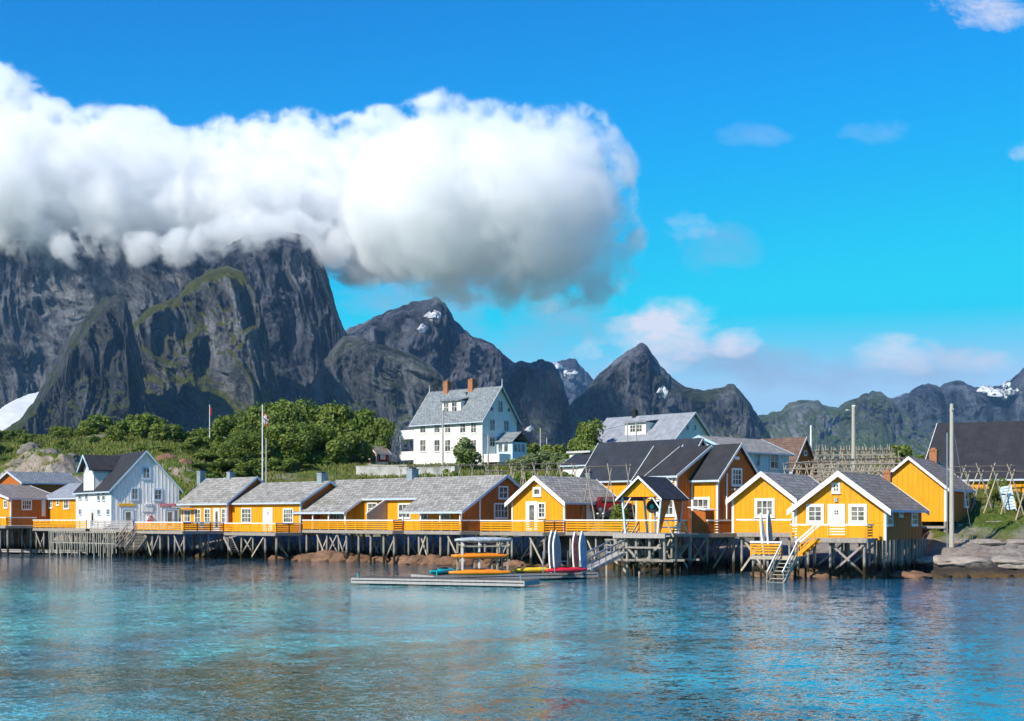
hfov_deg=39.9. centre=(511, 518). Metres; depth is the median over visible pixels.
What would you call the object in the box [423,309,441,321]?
snow field
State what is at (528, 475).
bush
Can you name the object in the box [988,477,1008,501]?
bush
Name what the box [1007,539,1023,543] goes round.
rock slab
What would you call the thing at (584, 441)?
garden tree
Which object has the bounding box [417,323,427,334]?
snow field
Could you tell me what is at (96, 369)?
mountain terrain
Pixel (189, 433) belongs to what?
bush
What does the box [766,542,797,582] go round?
stairs
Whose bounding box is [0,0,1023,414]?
sky
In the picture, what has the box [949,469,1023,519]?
drying rack
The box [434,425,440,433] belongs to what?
window
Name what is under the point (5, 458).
bush
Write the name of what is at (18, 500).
cabin
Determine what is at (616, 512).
bush
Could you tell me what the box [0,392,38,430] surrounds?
snow field
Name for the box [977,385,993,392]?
snow field
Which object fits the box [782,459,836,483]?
drying rack
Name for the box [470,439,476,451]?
window
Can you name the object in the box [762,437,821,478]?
house
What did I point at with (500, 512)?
window
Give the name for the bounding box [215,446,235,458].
bush
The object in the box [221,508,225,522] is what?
window
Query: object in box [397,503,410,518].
window
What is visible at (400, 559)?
boulder
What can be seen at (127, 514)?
door
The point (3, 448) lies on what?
bush
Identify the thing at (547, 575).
floating dock
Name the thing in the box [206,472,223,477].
bush
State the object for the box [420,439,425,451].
window
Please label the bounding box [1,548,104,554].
floating dock
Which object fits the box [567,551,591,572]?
paddleboard rack
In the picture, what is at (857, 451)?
drying rack
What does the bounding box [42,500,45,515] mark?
door
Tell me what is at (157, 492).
window
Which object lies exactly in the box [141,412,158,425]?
bush
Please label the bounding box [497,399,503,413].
window
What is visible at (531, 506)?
door
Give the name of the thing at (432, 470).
wall
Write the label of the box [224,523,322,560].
pier deck
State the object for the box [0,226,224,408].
mountain terrain
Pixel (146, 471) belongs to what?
window
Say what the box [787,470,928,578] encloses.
cabin
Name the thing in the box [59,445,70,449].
bush
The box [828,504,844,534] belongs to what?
door
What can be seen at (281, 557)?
boulder
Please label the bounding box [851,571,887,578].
boulder
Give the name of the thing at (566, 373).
snow field
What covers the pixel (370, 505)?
window
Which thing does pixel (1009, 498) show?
slatted panel
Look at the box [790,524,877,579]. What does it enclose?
pier deck
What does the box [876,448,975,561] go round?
cabin
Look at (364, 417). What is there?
broadleaf tree
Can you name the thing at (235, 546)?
stairs
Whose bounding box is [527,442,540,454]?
bush
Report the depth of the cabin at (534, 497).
125.30 m
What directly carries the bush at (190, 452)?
on the ground at (935, 542)
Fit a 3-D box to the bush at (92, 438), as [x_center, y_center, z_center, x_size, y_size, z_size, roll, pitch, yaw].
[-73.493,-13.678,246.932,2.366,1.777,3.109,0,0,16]
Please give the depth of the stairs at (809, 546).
95.78 m
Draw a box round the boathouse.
[72,450,182,528]
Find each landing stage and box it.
[605,539,640,574]
[750,541,807,580]
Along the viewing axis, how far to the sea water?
47.20 m
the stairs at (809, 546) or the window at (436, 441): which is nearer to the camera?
the stairs at (809, 546)
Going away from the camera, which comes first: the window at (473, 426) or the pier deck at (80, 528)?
the pier deck at (80, 528)
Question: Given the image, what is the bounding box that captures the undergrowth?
[0,432,1023,538]
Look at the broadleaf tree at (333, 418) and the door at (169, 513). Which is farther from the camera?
the broadleaf tree at (333, 418)
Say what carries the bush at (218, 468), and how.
on the ground at (935, 542)
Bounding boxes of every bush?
[0,430,6,441]
[0,443,6,454]
[0,457,13,460]
[3,430,17,438]
[4,434,13,440]
[5,447,12,452]
[15,433,28,438]
[16,429,27,432]
[16,433,33,443]
[17,438,26,445]
[48,430,61,437]
[49,425,62,433]
[56,439,67,445]
[58,427,73,437]
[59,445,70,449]
[71,449,90,452]
[74,420,103,435]
[85,414,112,425]
[86,435,99,443]
[99,424,114,432]
[103,429,124,442]
[113,420,131,436]
[126,413,140,421]
[129,414,167,437]
[129,447,149,451]
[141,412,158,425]
[148,423,173,440]
[149,423,184,439]
[158,448,175,452]
[164,446,184,450]
[169,442,196,450]
[183,435,211,449]
[184,431,200,437]
[184,450,205,454]
[190,463,208,467]
[191,452,221,461]
[192,427,215,441]
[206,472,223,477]
[207,462,227,471]
[213,458,243,470]
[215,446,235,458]
[230,462,261,476]
[249,457,280,471]
[264,458,299,471]
[299,464,320,469]
[422,472,435,476]
[442,468,459,476]
[505,455,538,469]
[510,475,521,484]
[516,471,534,485]
[526,451,550,468]
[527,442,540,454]
[540,443,566,456]
[540,452,566,471]
[558,471,573,476]
[608,504,632,531]
[870,452,900,473]
[887,443,912,462]
[914,451,927,458]
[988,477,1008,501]
[1014,495,1023,513]
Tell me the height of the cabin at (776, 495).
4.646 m
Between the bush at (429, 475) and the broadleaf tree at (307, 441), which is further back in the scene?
the broadleaf tree at (307, 441)
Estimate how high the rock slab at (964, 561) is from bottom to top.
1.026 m
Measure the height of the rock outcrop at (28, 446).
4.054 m
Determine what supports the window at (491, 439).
in the manor house at (489, 411)
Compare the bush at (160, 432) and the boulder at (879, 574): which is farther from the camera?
the bush at (160, 432)
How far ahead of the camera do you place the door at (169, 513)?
159.47 m
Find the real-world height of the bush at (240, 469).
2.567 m
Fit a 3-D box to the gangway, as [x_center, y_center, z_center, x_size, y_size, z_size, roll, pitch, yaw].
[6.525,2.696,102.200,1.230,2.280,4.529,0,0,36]
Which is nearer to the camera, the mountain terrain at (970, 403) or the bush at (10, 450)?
the bush at (10, 450)
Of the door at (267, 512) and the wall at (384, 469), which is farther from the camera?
the wall at (384, 469)
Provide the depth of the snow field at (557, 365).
6988.99 m
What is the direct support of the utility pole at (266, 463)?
on the ground at (935, 542)
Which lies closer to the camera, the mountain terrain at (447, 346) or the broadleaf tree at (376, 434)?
the broadleaf tree at (376, 434)
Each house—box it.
[400,378,529,465]
[597,409,711,442]
[631,445,683,531]
[644,445,713,532]
[688,443,758,532]
[694,435,794,473]
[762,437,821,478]
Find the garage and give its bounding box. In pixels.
[560,450,592,476]
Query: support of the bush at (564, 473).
on the ground at (935, 542)
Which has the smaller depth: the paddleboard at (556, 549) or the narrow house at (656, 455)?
the paddleboard at (556, 549)
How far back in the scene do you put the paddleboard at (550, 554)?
97.99 m
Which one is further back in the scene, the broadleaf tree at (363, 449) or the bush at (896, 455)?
the broadleaf tree at (363, 449)
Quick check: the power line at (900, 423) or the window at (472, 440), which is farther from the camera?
the window at (472, 440)
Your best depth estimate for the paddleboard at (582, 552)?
99.17 m
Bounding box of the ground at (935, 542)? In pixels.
[0,433,1023,577]
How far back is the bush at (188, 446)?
228.79 m
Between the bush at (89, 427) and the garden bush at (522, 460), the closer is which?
the garden bush at (522, 460)
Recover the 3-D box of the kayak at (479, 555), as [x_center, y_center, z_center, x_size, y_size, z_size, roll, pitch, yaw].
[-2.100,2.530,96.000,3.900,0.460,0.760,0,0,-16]
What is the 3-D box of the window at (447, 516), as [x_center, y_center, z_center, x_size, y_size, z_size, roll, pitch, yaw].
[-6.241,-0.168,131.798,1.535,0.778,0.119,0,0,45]
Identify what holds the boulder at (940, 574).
on the ground at (935, 542)
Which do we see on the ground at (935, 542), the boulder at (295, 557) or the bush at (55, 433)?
the bush at (55, 433)
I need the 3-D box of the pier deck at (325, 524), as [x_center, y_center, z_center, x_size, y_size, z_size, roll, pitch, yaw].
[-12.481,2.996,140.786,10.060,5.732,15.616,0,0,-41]
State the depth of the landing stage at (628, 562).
106.31 m
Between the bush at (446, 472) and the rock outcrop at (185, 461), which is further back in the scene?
the rock outcrop at (185, 461)
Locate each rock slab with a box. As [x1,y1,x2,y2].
[913,555,957,565]
[934,556,986,566]
[955,539,1006,545]
[989,556,1023,564]
[998,559,1023,568]
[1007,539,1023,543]
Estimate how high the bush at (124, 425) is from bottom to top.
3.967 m
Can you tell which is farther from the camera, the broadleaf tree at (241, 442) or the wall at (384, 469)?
the broadleaf tree at (241, 442)
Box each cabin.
[0,471,81,492]
[0,484,58,524]
[46,483,80,524]
[172,470,263,529]
[230,472,336,531]
[292,467,521,530]
[369,446,391,464]
[504,472,616,531]
[726,471,819,532]
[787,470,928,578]
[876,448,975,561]
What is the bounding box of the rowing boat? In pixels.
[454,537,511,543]
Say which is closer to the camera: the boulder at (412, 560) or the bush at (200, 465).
the boulder at (412, 560)
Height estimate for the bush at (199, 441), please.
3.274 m
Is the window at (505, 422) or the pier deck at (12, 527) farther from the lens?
the window at (505, 422)
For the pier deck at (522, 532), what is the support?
on the ground at (935, 542)
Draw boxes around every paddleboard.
[548,530,553,572]
[552,530,560,572]
[572,532,578,566]
[579,531,586,571]
[760,513,766,555]
[766,511,772,555]
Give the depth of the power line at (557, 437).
191.07 m
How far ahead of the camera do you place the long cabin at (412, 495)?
135.44 m
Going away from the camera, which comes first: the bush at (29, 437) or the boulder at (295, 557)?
the boulder at (295, 557)
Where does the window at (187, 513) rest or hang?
in the cabin at (208, 500)
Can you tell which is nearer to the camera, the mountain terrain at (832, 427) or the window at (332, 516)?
the window at (332, 516)
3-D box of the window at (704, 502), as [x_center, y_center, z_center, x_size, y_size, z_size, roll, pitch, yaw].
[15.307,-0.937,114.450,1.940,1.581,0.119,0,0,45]
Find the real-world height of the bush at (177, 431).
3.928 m
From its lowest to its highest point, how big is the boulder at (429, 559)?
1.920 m
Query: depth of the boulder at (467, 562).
126.11 m
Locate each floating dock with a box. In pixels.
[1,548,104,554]
[351,573,539,586]
[411,568,597,579]
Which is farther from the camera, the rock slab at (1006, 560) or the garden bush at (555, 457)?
the garden bush at (555, 457)
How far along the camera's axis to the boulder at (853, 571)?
100.91 m
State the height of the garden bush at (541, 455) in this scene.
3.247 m
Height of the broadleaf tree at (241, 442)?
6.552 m
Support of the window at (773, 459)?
in the house at (765, 456)
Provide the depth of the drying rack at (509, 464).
159.19 m
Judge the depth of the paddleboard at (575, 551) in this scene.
99.73 m
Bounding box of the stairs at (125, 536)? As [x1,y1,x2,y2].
[115,523,136,549]
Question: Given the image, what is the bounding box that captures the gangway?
[587,539,624,571]
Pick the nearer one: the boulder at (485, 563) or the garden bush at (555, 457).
the boulder at (485, 563)
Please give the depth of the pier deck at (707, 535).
113.17 m
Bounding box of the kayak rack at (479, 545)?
[456,542,509,570]
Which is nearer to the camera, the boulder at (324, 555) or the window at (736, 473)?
the window at (736, 473)
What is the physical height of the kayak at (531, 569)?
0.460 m
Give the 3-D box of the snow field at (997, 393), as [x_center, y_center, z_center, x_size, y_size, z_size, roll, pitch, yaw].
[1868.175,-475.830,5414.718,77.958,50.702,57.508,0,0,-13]
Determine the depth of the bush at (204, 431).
286.21 m
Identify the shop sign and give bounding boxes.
[119,503,134,505]
[142,503,152,511]
[160,504,175,506]
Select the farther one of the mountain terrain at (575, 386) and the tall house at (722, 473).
the mountain terrain at (575, 386)
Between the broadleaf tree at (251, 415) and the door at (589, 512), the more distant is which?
the broadleaf tree at (251, 415)
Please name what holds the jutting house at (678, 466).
on the pier deck at (707, 535)
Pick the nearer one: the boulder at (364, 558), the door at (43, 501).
the boulder at (364, 558)
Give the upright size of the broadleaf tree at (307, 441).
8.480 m
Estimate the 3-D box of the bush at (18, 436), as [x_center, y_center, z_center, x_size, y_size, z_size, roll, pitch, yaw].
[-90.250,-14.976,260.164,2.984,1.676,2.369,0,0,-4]
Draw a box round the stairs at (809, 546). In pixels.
[795,525,820,557]
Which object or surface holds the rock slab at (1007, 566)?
on the ground at (935, 542)
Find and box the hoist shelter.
[613,476,699,576]
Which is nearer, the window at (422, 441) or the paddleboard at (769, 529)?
the paddleboard at (769, 529)
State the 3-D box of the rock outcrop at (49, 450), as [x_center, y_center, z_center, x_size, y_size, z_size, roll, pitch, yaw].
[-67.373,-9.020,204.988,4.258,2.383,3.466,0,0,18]
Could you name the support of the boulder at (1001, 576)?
on the ground at (935, 542)
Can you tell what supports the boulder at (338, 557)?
on the ground at (935, 542)
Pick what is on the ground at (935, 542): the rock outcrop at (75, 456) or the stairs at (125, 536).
the rock outcrop at (75, 456)
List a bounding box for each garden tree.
[451,437,483,469]
[567,418,605,458]
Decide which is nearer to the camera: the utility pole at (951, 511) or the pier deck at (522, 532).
the utility pole at (951, 511)
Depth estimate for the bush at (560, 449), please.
261.68 m
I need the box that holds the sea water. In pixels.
[0,553,1023,720]
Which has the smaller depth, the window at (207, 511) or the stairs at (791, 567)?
the stairs at (791, 567)
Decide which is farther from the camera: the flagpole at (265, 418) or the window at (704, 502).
the flagpole at (265, 418)
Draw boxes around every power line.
[490,424,625,438]
[859,411,947,423]
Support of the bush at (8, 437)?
on the ground at (935, 542)
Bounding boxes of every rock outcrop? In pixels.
[9,458,22,466]
[16,442,42,454]
[41,448,59,454]
[67,453,80,460]
[156,453,175,461]
[178,458,193,464]
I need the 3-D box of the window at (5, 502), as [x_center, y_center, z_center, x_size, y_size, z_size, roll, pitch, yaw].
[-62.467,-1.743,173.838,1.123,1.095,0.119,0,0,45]
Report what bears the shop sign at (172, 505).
attached to the boathouse
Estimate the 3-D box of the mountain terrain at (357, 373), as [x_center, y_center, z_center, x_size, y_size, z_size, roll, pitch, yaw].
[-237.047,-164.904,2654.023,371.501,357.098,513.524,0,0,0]
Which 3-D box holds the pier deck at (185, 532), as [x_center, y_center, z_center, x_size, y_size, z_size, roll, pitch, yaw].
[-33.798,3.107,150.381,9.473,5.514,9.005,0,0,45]
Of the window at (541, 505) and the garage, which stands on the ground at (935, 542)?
the garage
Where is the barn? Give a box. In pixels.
[925,421,1023,491]
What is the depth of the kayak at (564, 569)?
97.60 m
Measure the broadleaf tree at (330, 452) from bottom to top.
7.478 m
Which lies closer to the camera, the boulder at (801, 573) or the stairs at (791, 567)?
the stairs at (791, 567)
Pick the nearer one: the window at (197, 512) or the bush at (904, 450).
the window at (197, 512)
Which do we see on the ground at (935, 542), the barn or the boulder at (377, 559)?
the barn
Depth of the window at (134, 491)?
157.32 m
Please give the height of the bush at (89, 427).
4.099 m
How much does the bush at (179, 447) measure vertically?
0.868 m
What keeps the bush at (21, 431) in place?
on the ground at (935, 542)
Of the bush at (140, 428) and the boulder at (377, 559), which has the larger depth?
the bush at (140, 428)
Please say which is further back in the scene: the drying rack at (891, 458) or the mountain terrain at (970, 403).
the mountain terrain at (970, 403)
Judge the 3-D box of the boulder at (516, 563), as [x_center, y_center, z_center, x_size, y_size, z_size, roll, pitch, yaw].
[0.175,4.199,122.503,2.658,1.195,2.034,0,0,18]
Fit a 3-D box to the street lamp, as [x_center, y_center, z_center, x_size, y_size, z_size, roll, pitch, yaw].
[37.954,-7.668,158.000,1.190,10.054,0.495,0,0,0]
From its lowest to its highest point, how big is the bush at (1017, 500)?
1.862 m
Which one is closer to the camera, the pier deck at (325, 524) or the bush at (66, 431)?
the pier deck at (325, 524)
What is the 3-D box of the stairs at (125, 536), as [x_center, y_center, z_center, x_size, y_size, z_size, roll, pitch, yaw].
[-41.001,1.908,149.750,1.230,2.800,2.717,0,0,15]
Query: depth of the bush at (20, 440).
251.74 m
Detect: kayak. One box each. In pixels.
[429,567,456,573]
[449,568,511,574]
[453,552,508,558]
[511,566,548,572]
[546,566,586,572]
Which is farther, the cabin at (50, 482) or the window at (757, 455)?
the cabin at (50, 482)
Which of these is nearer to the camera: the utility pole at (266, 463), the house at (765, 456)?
the house at (765, 456)
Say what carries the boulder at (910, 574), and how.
on the ground at (935, 542)
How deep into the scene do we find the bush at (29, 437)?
251.92 m
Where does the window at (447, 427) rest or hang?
in the manor house at (489, 411)
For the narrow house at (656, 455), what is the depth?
120.62 m
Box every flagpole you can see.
[209,405,211,436]
[262,405,268,480]
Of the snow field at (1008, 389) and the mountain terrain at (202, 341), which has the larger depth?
the snow field at (1008, 389)
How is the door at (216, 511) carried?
in the cabin at (208, 500)
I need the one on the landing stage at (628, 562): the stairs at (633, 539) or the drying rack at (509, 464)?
the stairs at (633, 539)
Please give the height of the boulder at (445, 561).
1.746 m
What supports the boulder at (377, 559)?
in the sea water
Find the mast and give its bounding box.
[810,425,811,447]
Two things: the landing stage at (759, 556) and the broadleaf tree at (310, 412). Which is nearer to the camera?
the landing stage at (759, 556)
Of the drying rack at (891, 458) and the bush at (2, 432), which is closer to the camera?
the drying rack at (891, 458)
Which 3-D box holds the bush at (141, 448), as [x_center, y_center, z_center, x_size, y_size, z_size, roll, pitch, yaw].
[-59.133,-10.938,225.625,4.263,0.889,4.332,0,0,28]
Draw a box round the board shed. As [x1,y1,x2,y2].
[687,507,716,532]
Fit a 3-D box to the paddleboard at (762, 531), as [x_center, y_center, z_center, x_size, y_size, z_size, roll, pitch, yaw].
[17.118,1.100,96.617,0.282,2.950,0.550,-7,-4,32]
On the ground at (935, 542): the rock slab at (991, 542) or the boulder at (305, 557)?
the rock slab at (991, 542)
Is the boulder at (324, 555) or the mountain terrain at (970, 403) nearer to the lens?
the boulder at (324, 555)
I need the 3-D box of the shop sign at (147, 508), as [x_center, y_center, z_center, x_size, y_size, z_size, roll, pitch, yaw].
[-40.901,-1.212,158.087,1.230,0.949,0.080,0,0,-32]
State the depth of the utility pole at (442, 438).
206.90 m
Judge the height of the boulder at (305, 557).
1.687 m
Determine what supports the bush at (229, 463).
on the ground at (935, 542)
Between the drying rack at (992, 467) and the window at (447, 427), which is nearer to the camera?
the drying rack at (992, 467)
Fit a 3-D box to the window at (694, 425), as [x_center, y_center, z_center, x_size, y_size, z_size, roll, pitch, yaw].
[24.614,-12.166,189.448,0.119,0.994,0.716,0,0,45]
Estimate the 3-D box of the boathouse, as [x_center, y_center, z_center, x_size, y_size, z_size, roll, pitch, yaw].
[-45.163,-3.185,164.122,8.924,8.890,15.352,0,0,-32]
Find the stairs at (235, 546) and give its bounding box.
[223,536,239,555]
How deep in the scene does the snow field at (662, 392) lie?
3458.22 m
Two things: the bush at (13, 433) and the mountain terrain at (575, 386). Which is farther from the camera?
the mountain terrain at (575, 386)
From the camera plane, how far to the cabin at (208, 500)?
155.58 m
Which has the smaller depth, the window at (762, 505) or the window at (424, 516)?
the window at (762, 505)
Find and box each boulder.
[267,554,293,559]
[291,554,303,560]
[298,552,313,560]
[310,550,335,560]
[328,551,354,561]
[346,554,369,561]
[368,556,389,562]
[388,554,408,563]
[402,554,423,564]
[418,554,438,564]
[432,555,456,565]
[452,559,477,565]
[475,559,500,566]
[503,560,528,567]
[750,570,780,576]
[789,568,818,577]
[807,569,839,577]
[838,568,866,577]
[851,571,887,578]
[886,570,933,578]
[927,572,951,577]
[957,573,970,577]
[985,574,1015,577]
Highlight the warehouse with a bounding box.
[579,438,706,504]
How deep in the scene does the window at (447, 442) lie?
230.14 m
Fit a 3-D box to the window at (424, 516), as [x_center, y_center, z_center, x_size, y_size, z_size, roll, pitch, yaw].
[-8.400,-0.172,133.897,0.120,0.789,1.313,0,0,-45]
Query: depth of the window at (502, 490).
130.65 m
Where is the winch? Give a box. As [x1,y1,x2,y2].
[646,497,659,532]
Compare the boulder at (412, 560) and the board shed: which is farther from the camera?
the boulder at (412, 560)
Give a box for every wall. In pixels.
[356,465,408,476]
[407,466,456,474]
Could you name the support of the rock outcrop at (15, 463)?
on the ground at (935, 542)
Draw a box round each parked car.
[590,497,631,511]
[597,505,634,519]
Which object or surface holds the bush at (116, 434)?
on the ground at (935, 542)
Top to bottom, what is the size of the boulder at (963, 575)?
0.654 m
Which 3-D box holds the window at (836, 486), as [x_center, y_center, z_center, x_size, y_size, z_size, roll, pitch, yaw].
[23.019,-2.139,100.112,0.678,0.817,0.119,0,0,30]
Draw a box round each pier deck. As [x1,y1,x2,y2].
[0,517,53,554]
[32,520,132,555]
[90,521,180,557]
[135,522,231,559]
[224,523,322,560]
[302,520,438,563]
[404,520,510,561]
[480,520,571,566]
[565,519,759,573]
[736,519,802,574]
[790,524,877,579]
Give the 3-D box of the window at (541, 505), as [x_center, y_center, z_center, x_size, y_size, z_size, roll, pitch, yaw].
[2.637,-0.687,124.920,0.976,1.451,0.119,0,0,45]
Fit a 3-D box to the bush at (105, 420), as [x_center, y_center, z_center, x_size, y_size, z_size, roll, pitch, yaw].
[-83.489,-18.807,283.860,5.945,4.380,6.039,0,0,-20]
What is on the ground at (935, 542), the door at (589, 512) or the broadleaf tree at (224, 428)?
the broadleaf tree at (224, 428)
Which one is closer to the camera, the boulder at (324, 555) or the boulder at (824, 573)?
the boulder at (824, 573)
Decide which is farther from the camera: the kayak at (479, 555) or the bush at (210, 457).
the bush at (210, 457)
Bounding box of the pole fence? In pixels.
[48,530,116,556]
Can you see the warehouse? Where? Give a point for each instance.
(634, 454)
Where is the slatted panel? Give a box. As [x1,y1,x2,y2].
[999,485,1016,509]
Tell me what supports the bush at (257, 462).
on the ground at (935, 542)
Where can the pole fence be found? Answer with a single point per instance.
(81, 542)
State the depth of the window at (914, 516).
105.06 m
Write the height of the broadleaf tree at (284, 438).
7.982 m
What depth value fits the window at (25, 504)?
174.40 m
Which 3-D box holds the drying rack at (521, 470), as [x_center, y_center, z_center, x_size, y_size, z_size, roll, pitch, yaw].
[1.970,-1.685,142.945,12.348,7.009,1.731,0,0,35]
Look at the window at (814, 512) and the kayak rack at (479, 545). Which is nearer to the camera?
the kayak rack at (479, 545)
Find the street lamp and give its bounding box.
[845,405,855,470]
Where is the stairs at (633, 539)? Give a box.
[616,521,639,553]
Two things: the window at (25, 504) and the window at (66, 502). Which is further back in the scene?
the window at (25, 504)
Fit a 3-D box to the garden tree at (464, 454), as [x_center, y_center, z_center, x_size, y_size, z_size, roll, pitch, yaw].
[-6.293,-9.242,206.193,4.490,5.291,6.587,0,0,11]
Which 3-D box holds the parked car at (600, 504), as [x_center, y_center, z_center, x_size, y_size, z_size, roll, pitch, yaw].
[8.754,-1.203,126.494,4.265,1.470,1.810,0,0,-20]
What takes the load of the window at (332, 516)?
in the long cabin at (412, 495)
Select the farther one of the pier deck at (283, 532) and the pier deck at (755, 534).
the pier deck at (283, 532)
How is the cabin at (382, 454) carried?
on the ground at (935, 542)
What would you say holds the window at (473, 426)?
in the manor house at (489, 411)
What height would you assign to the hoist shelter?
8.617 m
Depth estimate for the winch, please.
105.41 m
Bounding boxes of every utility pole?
[265,438,266,482]
[442,410,443,466]
[487,435,488,465]
[626,422,627,441]
[635,423,636,440]
[946,404,973,547]
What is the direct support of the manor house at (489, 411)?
on the ground at (935, 542)
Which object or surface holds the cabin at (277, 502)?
on the pier deck at (283, 532)
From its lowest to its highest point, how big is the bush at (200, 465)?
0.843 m
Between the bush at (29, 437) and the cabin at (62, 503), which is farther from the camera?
the bush at (29, 437)
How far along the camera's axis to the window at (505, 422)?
229.02 m
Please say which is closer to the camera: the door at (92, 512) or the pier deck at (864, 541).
the pier deck at (864, 541)
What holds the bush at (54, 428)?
on the ground at (935, 542)
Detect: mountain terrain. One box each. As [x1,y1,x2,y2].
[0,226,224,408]
[6,295,155,434]
[133,266,278,431]
[209,230,347,402]
[302,336,445,462]
[346,297,513,389]
[494,359,575,453]
[557,358,592,406]
[570,343,771,439]
[758,391,930,473]
[891,368,1023,439]
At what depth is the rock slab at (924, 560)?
103.94 m
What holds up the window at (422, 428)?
in the manor house at (489, 411)
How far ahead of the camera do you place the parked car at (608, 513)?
124.35 m
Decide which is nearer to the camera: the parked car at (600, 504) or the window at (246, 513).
the parked car at (600, 504)
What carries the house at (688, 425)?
on the ground at (935, 542)
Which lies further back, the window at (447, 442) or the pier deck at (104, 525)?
the window at (447, 442)
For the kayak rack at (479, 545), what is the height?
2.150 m
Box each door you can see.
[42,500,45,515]
[90,509,94,526]
[122,509,133,528]
[165,509,174,528]
[213,508,219,528]
[263,508,272,526]
[526,501,537,526]
[586,505,594,528]
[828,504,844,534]
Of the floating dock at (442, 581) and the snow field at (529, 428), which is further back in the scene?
the snow field at (529, 428)
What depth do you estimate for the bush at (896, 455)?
177.44 m
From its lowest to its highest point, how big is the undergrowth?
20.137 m
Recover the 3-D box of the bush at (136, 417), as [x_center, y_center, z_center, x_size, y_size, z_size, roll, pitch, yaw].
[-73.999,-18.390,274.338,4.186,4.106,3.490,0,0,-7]
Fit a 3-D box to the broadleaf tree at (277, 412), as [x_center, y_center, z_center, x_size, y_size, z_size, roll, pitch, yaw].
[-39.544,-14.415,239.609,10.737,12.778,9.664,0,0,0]
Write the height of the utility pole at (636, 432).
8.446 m
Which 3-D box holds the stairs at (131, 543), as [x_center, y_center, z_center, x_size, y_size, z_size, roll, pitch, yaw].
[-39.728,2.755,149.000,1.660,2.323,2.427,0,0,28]
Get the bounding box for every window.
[3,500,7,508]
[21,500,31,509]
[48,500,52,508]
[63,499,69,508]
[130,487,139,500]
[141,467,150,479]
[153,488,162,500]
[184,510,190,521]
[194,509,200,521]
[204,508,210,521]
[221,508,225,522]
[241,508,251,522]
[283,508,293,522]
[330,514,343,519]
[367,502,376,511]
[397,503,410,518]
[419,514,428,519]
[420,426,426,433]
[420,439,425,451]
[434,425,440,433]
[434,439,439,451]
[442,513,450,519]
[444,424,450,433]
[444,439,450,451]
[459,423,465,433]
[470,423,476,433]
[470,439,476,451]
[489,418,494,431]
[489,436,495,447]
[494,503,508,518]
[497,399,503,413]
[498,486,507,499]
[503,419,508,431]
[533,487,541,496]
[537,502,545,518]
[656,498,674,516]
[690,497,709,516]
[693,424,696,431]
[731,468,741,486]
[754,498,774,517]
[756,454,760,467]
[769,455,779,469]
[806,504,823,523]
[831,482,840,493]
[848,504,866,523]
[887,512,892,525]
[911,513,917,525]
[964,492,969,507]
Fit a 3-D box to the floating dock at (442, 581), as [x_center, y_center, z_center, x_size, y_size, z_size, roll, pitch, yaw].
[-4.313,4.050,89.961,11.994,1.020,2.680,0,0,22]
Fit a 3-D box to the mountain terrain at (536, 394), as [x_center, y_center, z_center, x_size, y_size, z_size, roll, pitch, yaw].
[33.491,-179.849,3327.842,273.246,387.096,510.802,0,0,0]
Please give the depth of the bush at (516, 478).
159.42 m
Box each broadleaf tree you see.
[209,414,254,453]
[218,429,269,463]
[231,401,272,431]
[247,422,299,464]
[252,397,310,447]
[279,420,328,465]
[283,396,329,426]
[305,424,356,466]
[309,400,359,436]
[336,431,375,464]
[340,408,378,462]
[358,415,396,451]
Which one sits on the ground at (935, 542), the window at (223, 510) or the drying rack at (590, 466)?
the drying rack at (590, 466)
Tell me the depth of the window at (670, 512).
114.18 m
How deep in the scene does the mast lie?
172.90 m
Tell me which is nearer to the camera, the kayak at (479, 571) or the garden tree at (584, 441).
the kayak at (479, 571)
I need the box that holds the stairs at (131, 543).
[122,533,149,555]
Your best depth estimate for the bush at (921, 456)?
175.84 m
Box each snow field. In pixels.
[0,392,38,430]
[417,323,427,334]
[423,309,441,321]
[525,424,534,431]
[552,362,562,368]
[563,370,577,376]
[656,385,667,401]
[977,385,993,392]
[986,388,1008,400]
[1001,381,1018,396]
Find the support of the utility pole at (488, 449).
on the ground at (935, 542)
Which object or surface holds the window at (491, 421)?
in the manor house at (489, 411)
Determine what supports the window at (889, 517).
in the cabin at (887, 508)
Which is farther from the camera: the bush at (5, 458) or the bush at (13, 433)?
the bush at (13, 433)
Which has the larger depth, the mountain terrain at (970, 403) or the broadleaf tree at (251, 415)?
the mountain terrain at (970, 403)
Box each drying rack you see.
[399,462,576,484]
[485,466,578,485]
[579,463,634,531]
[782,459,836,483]
[811,444,895,481]
[812,451,906,482]
[948,463,1018,494]
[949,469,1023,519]
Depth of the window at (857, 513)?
99.34 m
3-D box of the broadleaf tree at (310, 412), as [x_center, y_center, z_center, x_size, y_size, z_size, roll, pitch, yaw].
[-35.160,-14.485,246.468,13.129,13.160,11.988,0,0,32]
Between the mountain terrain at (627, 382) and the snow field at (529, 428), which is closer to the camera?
the snow field at (529, 428)
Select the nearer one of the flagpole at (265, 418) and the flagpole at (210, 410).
the flagpole at (265, 418)

